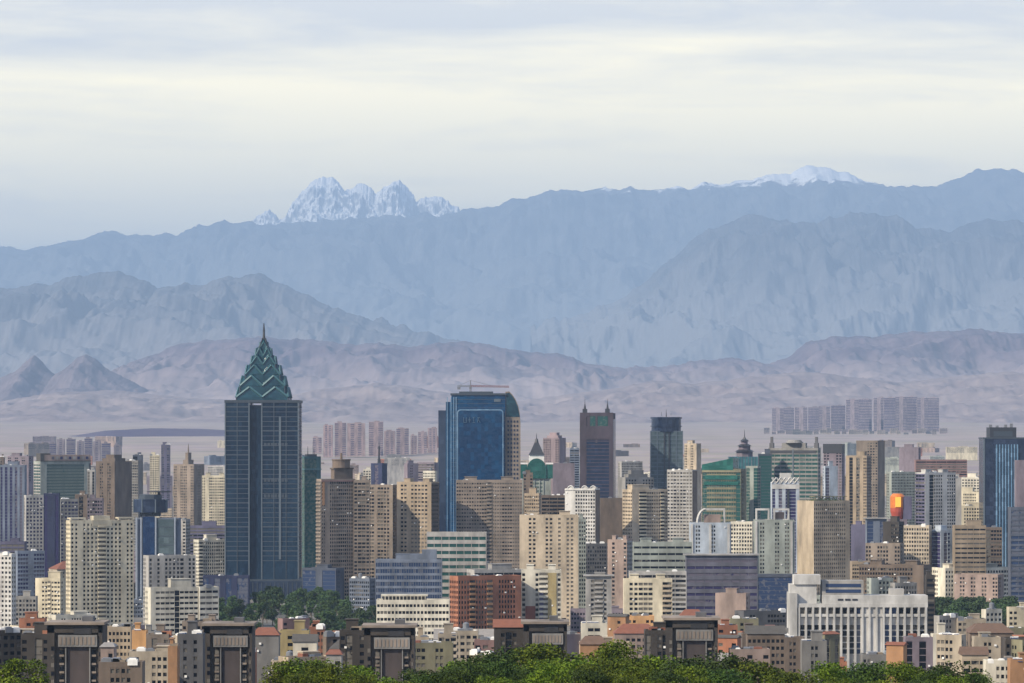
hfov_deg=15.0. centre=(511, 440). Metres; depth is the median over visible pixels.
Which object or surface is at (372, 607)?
city tree
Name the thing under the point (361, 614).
city tree
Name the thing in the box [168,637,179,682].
house
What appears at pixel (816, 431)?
estate low block
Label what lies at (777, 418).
estate tower block
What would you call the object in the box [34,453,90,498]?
office building
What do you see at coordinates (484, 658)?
park tree
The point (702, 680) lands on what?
park tree
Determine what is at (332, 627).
city tree
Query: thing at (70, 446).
distant tower block
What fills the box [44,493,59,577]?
violet shaft tower
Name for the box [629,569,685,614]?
block
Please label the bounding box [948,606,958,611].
city tree
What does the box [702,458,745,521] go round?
green office
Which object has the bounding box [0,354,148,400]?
pointed hill
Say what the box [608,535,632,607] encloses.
mauve block
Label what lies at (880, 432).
estate low block
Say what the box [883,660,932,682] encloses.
park tree
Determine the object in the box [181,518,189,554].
tower block
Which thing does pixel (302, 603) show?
city tree
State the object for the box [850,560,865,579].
city block
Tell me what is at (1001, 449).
ribbed navy tower
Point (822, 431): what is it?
estate low block
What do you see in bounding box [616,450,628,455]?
city block
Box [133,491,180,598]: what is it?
drum headed tower
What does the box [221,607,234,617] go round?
city tree
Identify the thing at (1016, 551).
dark glass slab
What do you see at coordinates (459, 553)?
office building
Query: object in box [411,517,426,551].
window
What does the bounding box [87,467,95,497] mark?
tower
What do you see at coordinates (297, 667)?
park tree
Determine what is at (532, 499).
brown block
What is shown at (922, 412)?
estate tower block
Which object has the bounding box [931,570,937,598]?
window
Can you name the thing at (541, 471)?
arched green building
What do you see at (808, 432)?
estate low block
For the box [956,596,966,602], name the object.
city tree
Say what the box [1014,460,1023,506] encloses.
plum tower
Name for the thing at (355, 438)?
tower block
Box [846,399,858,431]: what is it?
estate tower block
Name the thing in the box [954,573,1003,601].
pink block
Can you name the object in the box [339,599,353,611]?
city tree
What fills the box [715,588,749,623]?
pink hall
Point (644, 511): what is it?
ribbed tower
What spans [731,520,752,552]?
cream block
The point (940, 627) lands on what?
house
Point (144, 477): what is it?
city block
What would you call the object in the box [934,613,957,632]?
house
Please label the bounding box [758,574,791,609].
navy hall
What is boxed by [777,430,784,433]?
estate low block
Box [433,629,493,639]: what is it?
city block
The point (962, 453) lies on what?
city block
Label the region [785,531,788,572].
window
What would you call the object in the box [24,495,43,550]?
grid tower
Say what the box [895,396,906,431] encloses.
estate tower block
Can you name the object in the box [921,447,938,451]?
city block
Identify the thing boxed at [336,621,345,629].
city tree
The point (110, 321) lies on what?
mountain shoulder
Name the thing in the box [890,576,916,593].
grey block
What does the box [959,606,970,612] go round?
city tree
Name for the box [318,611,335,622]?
city tree
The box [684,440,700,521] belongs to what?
tower block
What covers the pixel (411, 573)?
grid office
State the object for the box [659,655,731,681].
park tree
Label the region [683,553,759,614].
slab
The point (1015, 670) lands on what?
house
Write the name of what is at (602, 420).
crown window
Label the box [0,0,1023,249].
sky
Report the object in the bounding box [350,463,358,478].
city block
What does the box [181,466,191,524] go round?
window
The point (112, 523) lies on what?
window
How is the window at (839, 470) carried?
in the tower block at (835, 453)
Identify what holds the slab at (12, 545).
on the ground
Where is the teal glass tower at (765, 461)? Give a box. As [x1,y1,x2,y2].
[758,449,771,518]
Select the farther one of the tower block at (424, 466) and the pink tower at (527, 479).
the tower block at (424, 466)
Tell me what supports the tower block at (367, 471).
on the ground
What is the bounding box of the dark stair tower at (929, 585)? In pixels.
[925,570,934,635]
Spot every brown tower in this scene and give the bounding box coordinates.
[96,455,131,519]
[316,453,354,598]
[354,476,369,577]
[600,497,621,542]
[856,441,884,517]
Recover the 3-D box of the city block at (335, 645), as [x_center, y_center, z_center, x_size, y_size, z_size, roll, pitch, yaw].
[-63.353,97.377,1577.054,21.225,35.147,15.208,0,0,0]
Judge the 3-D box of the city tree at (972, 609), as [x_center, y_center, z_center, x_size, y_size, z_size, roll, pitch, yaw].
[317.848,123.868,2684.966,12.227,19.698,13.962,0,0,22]
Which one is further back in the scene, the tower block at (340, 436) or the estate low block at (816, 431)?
the estate low block at (816, 431)
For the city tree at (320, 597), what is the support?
on the ground
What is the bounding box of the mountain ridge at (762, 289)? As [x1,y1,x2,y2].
[530,212,1023,368]
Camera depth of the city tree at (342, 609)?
2742.44 m
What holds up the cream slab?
on the ground
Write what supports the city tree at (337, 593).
on the ground
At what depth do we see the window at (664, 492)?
3193.68 m
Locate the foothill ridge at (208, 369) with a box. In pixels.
[112,328,1023,400]
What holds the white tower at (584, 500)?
on the ground
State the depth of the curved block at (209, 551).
3305.07 m
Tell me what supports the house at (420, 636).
on the ground
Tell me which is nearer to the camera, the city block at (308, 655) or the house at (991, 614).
the city block at (308, 655)
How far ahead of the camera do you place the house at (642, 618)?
2020.00 m
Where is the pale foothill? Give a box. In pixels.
[0,371,1023,423]
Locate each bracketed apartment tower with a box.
[44,616,109,682]
[201,617,257,682]
[361,619,417,680]
[521,615,568,663]
[661,612,719,672]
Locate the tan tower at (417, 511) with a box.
[397,478,438,553]
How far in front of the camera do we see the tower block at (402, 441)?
11900.00 m
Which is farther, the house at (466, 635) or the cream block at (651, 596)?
the cream block at (651, 596)
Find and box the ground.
[0,422,1023,631]
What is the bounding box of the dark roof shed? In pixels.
[467,563,520,574]
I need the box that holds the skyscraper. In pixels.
[224,323,302,598]
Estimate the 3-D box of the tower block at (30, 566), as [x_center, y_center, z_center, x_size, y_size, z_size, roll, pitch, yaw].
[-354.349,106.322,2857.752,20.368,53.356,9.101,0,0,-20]
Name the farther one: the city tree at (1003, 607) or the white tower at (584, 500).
the white tower at (584, 500)
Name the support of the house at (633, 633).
on the ground
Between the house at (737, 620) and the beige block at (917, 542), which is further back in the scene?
the beige block at (917, 542)
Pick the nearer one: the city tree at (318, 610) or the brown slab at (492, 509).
the city tree at (318, 610)
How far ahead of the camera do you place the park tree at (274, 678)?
633.24 m
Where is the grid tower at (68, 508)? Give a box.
[60,498,77,561]
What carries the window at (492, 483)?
in the brown slab at (492, 509)
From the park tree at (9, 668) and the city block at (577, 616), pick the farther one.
the city block at (577, 616)
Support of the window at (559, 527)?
in the cream slab
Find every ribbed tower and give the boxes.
[622,484,667,541]
[846,451,870,560]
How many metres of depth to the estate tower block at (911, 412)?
18380.33 m
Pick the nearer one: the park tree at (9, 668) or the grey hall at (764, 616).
the park tree at (9, 668)
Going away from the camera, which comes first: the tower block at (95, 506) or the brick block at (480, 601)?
the brick block at (480, 601)
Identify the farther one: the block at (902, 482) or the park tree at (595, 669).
the block at (902, 482)
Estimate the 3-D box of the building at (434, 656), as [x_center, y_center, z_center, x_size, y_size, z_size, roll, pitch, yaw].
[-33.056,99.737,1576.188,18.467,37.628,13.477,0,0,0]
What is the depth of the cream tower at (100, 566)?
2569.51 m
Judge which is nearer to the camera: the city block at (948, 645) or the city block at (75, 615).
the city block at (948, 645)
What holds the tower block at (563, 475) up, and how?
on the ground
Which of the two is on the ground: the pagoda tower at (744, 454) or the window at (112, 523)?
the pagoda tower at (744, 454)
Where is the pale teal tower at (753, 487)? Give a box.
[746,466,760,520]
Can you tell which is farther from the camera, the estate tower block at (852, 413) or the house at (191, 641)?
the estate tower block at (852, 413)
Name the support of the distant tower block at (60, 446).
on the ground
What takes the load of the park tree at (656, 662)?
on the ground
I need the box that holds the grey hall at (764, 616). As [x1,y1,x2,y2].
[734,608,786,633]
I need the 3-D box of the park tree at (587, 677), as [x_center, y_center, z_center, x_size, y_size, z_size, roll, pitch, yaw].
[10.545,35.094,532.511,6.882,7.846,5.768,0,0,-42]
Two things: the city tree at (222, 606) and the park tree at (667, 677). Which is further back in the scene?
the city tree at (222, 606)
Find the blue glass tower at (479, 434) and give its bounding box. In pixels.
[438,391,520,531]
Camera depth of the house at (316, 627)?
1700.06 m
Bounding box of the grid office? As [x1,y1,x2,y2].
[375,549,441,604]
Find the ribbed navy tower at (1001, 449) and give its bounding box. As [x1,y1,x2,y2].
[978,424,1023,566]
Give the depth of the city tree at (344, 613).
2701.07 m
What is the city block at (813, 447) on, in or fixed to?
on the ground
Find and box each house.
[0,627,21,679]
[19,611,46,627]
[21,622,46,681]
[99,642,117,658]
[99,657,144,682]
[107,623,132,658]
[132,622,147,648]
[146,624,171,648]
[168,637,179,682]
[177,621,204,682]
[182,614,221,631]
[255,627,280,682]
[278,615,309,630]
[279,620,309,655]
[292,634,318,655]
[309,620,324,654]
[323,630,338,654]
[325,649,343,678]
[339,618,363,674]
[416,627,428,639]
[438,623,456,664]
[453,622,477,661]
[474,637,493,650]
[493,619,522,658]
[567,631,580,656]
[579,636,605,659]
[581,615,606,639]
[607,613,629,639]
[613,624,649,665]
[629,613,653,625]
[644,622,665,671]
[679,609,700,614]
[718,619,737,634]
[718,634,741,652]
[729,615,758,630]
[729,646,769,675]
[741,623,753,647]
[785,634,803,673]
[800,630,826,682]
[823,631,839,666]
[885,642,907,681]
[903,633,932,671]
[931,623,950,666]
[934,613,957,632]
[957,613,985,633]
[958,646,988,677]
[965,623,976,645]
[981,602,1001,622]
[983,656,1015,682]
[1006,602,1023,626]
[1007,626,1023,634]
[1007,652,1023,682]
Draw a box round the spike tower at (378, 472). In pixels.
[371,446,386,484]
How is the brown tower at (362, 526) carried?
on the ground
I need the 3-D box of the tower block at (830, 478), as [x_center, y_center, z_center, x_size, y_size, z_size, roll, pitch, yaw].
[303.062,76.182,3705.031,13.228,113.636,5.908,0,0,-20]
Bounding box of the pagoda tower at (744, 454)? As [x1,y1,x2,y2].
[728,429,757,468]
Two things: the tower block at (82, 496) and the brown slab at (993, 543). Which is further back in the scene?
the tower block at (82, 496)
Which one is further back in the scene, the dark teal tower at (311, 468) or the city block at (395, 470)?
the city block at (395, 470)
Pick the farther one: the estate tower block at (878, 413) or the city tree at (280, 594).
the estate tower block at (878, 413)
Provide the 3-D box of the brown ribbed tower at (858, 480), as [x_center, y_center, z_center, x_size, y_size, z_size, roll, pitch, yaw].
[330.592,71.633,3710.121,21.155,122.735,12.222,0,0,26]
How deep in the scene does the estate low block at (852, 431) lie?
17362.82 m
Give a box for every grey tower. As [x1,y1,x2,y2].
[370,483,396,577]
[667,469,696,541]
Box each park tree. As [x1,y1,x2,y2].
[0,658,50,682]
[258,661,298,682]
[274,656,349,682]
[281,673,301,682]
[284,673,313,682]
[301,660,355,682]
[342,665,382,682]
[344,672,380,682]
[372,676,398,682]
[390,679,417,682]
[398,668,440,682]
[410,673,439,682]
[428,667,470,682]
[436,660,474,672]
[444,662,487,682]
[449,650,520,682]
[471,659,526,681]
[474,676,497,682]
[485,645,536,673]
[491,677,520,682]
[508,667,539,682]
[513,642,571,677]
[520,658,565,682]
[522,662,572,682]
[544,657,603,682]
[550,673,571,682]
[562,652,595,663]
[567,669,608,682]
[572,654,636,679]
[572,663,618,682]
[585,639,643,674]
[609,661,657,682]
[611,675,637,682]
[615,666,655,682]
[633,654,679,675]
[641,678,669,682]
[647,669,688,682]
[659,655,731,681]
[669,664,708,682]
[690,677,715,682]
[693,668,756,682]
[700,650,765,682]
[728,661,782,682]
[758,668,820,682]
[767,673,809,682]
[803,661,852,682]
[823,677,851,682]
[835,660,894,682]
[876,667,928,682]
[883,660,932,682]
[904,679,931,682]
[915,668,952,682]
[918,660,978,680]
[936,674,968,682]
[959,674,995,682]
[964,669,991,682]
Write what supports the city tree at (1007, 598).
on the ground
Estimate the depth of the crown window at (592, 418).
3901.06 m
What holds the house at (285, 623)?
on the ground
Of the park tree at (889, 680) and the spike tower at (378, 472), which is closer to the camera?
the park tree at (889, 680)
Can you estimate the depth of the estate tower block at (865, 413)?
18290.33 m
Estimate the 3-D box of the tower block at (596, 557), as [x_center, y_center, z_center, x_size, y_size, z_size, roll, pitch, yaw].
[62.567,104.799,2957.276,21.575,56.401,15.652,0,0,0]
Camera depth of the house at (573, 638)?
1701.67 m
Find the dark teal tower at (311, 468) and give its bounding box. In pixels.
[302,451,320,567]
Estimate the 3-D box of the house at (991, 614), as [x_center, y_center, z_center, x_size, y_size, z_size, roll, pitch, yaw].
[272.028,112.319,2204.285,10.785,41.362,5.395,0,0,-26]
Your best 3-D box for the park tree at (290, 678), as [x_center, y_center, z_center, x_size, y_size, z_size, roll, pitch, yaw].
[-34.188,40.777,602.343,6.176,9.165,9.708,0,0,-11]
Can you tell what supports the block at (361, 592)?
on the ground
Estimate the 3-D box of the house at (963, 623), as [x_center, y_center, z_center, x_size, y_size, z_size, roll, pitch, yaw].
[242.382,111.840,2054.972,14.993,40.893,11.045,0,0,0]
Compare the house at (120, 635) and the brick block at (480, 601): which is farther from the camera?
the brick block at (480, 601)
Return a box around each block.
[0,454,4,464]
[8,453,32,494]
[15,549,44,595]
[20,628,33,632]
[24,442,48,456]
[33,436,55,442]
[35,571,65,620]
[48,561,65,577]
[48,611,96,620]
[49,442,55,454]
[57,438,64,454]
[66,438,75,454]
[75,491,88,519]
[77,440,83,454]
[84,437,92,455]
[87,495,103,519]
[93,440,100,461]
[95,436,121,446]
[101,442,110,460]
[114,443,121,454]
[125,459,142,549]
[129,645,168,682]
[132,624,154,632]
[133,452,142,459]
[134,550,134,581]
[134,597,142,617]
[143,462,149,470]
[143,472,146,483]
[143,554,195,624]
[145,578,198,635]
[147,476,171,507]
[150,452,159,517]
[153,643,169,648]
[160,508,172,517]
[161,442,169,507]
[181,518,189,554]
[194,534,224,585]
[195,584,218,619]
[204,455,224,464]
[208,466,224,474]
[217,440,224,447]
[255,648,256,682]
[271,650,292,674]
[278,650,325,677]
[313,436,321,452]
[323,424,332,456]
[329,640,338,648]
[335,421,345,456]
[347,422,364,455]
[349,573,374,619]
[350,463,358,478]
[355,473,362,479]
[363,467,370,484]
[369,421,382,455]
[376,594,449,639]
[384,430,395,455]
[384,457,409,484]
[386,454,400,457]
[396,428,408,454]
[404,460,417,481]
[411,434,416,453]
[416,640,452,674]
[417,462,437,481]
[418,431,426,453]
[423,468,436,481]
[428,427,436,452]
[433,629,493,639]
[450,574,520,628]
[469,649,493,662]
[521,564,560,618]
[524,488,540,513]
[541,493,564,513]
[543,432,565,494]
[553,462,574,494]
[566,442,576,447]
[570,446,578,487]
[570,606,622,633]
[578,514,585,607]
[579,637,629,659]
[583,572,613,623]
[586,541,607,573]
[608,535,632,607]
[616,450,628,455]
[618,461,642,476]
[623,443,639,446]
[623,574,671,621]
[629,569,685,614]
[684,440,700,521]
[689,508,730,552]
[718,653,728,671]
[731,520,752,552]
[744,625,785,680]
[753,508,794,573]
[764,428,769,433]
[772,407,783,431]
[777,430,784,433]
[784,407,793,430]
[792,429,799,434]
[795,406,806,430]
[805,431,812,434]
[807,446,821,460]
[808,406,818,431]
[814,429,818,434]
[818,406,829,430]
[820,429,825,433]
[821,476,845,499]
[823,444,844,499]
[823,461,837,499]
[826,428,830,433]
[831,405,844,430]
[840,657,846,669]
[842,442,855,455]
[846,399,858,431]
[848,429,856,433]
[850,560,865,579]
[851,521,864,560]
[858,398,871,431]
[859,560,930,593]
[860,651,885,675]
[864,518,888,560]
[866,541,903,563]
[867,576,892,593]
[873,397,883,430]
[877,430,884,434]
[879,440,894,446]
[883,516,903,542]
[884,397,895,431]
[885,447,898,457]
[885,457,898,473]
[886,471,914,524]
[890,428,897,433]
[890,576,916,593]
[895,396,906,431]
[899,444,920,471]
[904,524,931,566]
[907,396,916,431]
[914,460,966,476]
[917,397,927,430]
[917,428,925,433]
[917,442,934,447]
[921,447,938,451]
[928,397,938,431]
[929,455,944,459]
[931,563,1007,598]
[932,525,951,567]
[936,633,965,677]
[939,428,946,433]
[946,446,976,459]
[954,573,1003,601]
[956,474,960,524]
[961,473,978,490]
[961,487,978,504]
[961,502,978,524]
[965,623,1013,645]
[972,632,1000,658]
[1001,636,1023,657]
[1011,639,1023,656]
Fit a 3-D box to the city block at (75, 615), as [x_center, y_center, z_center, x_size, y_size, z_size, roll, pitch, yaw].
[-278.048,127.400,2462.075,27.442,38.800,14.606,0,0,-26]
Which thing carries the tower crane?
on the blue glass tower at (479, 434)
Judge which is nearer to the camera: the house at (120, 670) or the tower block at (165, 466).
the house at (120, 670)
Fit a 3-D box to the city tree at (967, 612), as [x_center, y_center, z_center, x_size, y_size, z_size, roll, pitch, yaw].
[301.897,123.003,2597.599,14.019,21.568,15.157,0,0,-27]
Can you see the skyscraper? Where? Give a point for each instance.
(263, 495)
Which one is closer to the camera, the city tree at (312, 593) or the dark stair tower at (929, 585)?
the dark stair tower at (929, 585)
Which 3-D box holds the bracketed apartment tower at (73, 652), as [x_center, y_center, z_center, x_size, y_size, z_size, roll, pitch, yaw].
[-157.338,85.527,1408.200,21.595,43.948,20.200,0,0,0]
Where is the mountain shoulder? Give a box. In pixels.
[0,271,608,377]
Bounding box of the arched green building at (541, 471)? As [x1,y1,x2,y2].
[521,433,552,513]
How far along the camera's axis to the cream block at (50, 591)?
2653.63 m
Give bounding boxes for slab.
[0,538,26,552]
[16,591,37,624]
[190,521,224,554]
[456,476,521,568]
[520,511,577,624]
[633,538,691,570]
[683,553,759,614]
[952,520,985,573]
[986,525,1001,566]
[1008,507,1023,601]
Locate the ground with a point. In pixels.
(720, 441)
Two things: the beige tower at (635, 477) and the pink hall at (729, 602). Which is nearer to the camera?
the pink hall at (729, 602)
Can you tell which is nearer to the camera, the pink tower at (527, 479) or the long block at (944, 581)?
the long block at (944, 581)
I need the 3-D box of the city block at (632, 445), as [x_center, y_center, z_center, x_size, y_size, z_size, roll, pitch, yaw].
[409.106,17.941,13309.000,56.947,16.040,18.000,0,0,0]
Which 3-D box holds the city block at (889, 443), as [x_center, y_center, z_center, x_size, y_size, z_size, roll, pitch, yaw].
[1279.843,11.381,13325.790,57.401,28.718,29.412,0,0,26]
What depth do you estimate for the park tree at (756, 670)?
641.87 m
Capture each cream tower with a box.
[66,516,133,625]
[202,473,224,524]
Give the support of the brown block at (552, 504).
on the ground
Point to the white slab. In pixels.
(653, 555)
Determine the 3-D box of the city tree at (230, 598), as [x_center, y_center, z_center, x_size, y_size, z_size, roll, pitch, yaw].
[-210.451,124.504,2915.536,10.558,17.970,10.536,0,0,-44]
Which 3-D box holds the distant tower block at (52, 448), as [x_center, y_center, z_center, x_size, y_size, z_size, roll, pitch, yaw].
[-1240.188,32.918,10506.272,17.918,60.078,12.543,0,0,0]
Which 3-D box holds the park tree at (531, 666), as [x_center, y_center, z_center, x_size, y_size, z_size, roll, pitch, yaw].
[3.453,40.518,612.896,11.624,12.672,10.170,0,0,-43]
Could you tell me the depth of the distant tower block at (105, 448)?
10800.33 m
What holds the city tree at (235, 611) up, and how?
on the ground
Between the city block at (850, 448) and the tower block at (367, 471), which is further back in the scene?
the city block at (850, 448)
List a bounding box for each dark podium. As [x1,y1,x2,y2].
[203,573,249,612]
[302,564,343,605]
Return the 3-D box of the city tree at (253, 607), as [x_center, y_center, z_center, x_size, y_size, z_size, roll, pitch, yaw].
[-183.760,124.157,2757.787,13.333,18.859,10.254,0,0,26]
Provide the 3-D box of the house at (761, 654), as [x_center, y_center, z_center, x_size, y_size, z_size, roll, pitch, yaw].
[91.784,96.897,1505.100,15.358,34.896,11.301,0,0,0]
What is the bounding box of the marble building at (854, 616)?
[787,574,927,677]
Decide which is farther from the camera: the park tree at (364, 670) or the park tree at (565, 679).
the park tree at (364, 670)
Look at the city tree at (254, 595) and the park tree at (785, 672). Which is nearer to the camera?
the park tree at (785, 672)
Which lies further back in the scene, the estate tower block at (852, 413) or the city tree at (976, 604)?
the estate tower block at (852, 413)
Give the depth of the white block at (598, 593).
2500.00 m
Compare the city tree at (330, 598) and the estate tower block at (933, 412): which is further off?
the estate tower block at (933, 412)
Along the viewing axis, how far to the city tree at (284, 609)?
2783.22 m
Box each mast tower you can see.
[580,399,615,497]
[650,412,682,488]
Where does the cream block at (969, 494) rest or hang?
on the ground
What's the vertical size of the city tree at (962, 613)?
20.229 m
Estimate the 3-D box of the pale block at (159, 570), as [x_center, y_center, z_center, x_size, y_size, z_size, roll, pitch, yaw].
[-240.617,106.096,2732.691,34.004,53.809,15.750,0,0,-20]
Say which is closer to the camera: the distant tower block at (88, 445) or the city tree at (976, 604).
the city tree at (976, 604)
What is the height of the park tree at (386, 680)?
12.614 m
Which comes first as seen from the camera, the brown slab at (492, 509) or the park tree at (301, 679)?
the park tree at (301, 679)
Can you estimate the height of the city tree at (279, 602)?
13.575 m
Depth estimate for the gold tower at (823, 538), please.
2958.35 m
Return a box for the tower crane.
[457,380,508,390]
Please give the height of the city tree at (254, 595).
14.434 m
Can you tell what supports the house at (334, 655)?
on the ground
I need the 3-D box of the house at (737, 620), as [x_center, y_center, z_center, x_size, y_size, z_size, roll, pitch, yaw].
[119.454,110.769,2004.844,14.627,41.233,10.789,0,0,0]
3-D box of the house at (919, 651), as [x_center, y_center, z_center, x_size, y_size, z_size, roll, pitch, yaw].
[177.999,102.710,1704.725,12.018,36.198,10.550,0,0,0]
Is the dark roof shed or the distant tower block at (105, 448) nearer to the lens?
the dark roof shed
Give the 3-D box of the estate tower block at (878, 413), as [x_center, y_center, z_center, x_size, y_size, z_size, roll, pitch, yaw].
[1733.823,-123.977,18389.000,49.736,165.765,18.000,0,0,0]
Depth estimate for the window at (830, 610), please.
2153.32 m
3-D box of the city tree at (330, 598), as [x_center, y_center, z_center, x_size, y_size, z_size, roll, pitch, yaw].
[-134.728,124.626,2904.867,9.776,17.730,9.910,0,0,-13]
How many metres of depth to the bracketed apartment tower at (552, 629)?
1499.30 m
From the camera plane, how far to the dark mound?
16641.28 m
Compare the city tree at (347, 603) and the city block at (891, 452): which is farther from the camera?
the city block at (891, 452)
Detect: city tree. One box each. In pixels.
[219,597,224,605]
[219,602,228,614]
[219,612,226,617]
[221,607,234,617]
[225,595,236,605]
[229,602,240,613]
[229,606,244,616]
[235,598,245,606]
[241,606,255,616]
[246,603,259,616]
[251,592,257,602]
[256,590,264,602]
[256,602,270,626]
[257,594,273,608]
[258,600,272,619]
[259,592,277,601]
[263,586,276,591]
[267,599,277,609]
[269,590,279,606]
[269,608,277,625]
[273,587,284,610]
[275,598,284,613]
[279,603,291,616]
[284,594,296,601]
[288,605,302,614]
[290,590,304,600]
[295,601,305,610]
[297,587,306,594]
[303,590,318,601]
[304,595,317,614]
[306,600,316,617]
[313,586,324,600]
[313,607,323,619]
[316,591,325,605]
[317,595,327,604]
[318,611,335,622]
[321,618,335,629]
[324,621,336,630]
[326,590,340,598]
[326,596,336,601]
[329,591,338,597]
[332,600,340,613]
[336,614,345,620]
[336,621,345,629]
[337,607,351,613]
[338,610,348,622]
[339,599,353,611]
[346,613,355,617]
[353,611,367,619]
[355,617,368,628]
[368,605,375,617]
[936,596,951,605]
[942,599,951,605]
[944,602,962,609]
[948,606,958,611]
[953,611,966,616]
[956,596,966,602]
[956,610,969,616]
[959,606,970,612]
[967,596,977,601]
[968,602,980,608]
[969,606,980,612]
[973,598,985,603]
[990,598,1003,604]
[999,600,1012,603]
[1001,603,1014,612]
[1002,596,1018,600]
[1009,598,1018,604]
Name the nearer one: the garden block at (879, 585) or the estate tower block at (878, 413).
the garden block at (879, 585)
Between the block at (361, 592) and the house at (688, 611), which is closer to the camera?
the house at (688, 611)
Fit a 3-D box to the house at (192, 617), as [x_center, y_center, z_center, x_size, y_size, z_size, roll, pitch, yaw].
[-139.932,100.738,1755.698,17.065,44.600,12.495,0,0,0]
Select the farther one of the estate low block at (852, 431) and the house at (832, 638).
the estate low block at (852, 431)
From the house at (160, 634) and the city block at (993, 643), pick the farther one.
the city block at (993, 643)
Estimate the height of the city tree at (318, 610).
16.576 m
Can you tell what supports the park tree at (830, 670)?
on the ground
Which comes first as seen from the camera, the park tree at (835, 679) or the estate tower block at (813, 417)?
the park tree at (835, 679)
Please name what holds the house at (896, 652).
on the ground
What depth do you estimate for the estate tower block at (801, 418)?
18380.00 m
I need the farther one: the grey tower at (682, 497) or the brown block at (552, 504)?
the grey tower at (682, 497)
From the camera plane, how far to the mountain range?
80429.38 m
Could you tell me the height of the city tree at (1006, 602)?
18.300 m
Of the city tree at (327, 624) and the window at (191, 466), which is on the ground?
the city tree at (327, 624)
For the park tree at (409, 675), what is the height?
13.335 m
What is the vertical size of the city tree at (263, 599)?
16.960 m
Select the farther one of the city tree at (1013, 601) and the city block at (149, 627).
the city tree at (1013, 601)
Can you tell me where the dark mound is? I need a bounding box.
[74,428,224,436]
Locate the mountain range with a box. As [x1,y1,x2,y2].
[0,165,1023,351]
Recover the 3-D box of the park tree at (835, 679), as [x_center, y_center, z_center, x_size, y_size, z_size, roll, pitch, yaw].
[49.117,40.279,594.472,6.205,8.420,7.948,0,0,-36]
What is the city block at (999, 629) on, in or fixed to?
on the ground
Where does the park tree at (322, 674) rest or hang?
on the ground
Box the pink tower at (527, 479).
[522,470,532,513]
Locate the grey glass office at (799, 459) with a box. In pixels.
[768,437,820,499]
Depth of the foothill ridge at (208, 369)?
33271.84 m
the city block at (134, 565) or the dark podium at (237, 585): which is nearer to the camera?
the dark podium at (237, 585)
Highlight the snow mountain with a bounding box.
[253,176,459,224]
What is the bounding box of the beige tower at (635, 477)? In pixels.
[618,470,653,497]
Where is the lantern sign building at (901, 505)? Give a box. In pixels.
[888,494,911,524]
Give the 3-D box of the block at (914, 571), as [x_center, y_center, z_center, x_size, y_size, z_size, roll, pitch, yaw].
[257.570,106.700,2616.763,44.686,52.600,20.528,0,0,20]
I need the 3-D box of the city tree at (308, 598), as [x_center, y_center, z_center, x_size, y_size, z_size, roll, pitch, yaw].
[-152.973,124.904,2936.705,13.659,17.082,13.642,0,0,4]
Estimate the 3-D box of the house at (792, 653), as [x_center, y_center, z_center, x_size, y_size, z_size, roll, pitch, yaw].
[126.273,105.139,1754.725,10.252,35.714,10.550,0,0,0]
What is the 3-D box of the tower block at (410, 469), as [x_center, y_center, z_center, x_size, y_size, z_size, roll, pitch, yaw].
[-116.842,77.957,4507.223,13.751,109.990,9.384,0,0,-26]
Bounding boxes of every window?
[12,557,14,624]
[83,523,132,625]
[152,673,166,682]
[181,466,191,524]
[189,567,194,585]
[198,466,199,524]
[213,503,218,523]
[330,482,352,595]
[376,582,440,598]
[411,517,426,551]
[435,485,438,530]
[455,581,457,626]
[462,483,521,568]
[476,580,514,628]
[558,518,572,624]
[590,416,594,425]
[598,416,607,425]
[623,492,631,537]
[664,492,666,540]
[677,472,691,539]
[772,661,783,670]
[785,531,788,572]
[814,529,844,593]
[814,608,818,613]
[821,608,825,613]
[828,608,832,613]
[835,608,839,613]
[839,470,840,497]
[869,474,870,515]
[895,546,898,563]
[898,491,913,523]
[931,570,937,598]
[947,475,954,527]
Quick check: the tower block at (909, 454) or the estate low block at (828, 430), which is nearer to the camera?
the tower block at (909, 454)
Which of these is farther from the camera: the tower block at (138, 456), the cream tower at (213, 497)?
the tower block at (138, 456)
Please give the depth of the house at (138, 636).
1680.00 m
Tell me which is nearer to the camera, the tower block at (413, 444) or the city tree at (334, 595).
the city tree at (334, 595)
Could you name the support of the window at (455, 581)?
in the brick block at (480, 601)
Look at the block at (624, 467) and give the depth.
4704.27 m
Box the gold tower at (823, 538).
[797,495,849,594]
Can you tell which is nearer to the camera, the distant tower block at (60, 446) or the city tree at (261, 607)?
the city tree at (261, 607)
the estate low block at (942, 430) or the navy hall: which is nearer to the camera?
the navy hall
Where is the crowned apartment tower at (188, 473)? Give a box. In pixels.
[173,444,203,524]
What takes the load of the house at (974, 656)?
on the ground
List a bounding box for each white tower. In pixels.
[0,551,15,626]
[565,485,599,542]
[915,469,955,529]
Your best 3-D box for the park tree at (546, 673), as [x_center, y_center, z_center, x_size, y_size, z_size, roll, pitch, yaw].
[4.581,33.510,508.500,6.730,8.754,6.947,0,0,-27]
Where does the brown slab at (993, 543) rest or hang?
on the ground
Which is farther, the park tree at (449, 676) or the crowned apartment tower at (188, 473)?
the crowned apartment tower at (188, 473)
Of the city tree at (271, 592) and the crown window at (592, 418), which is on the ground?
the city tree at (271, 592)
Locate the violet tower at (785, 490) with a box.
[771,473,799,572]

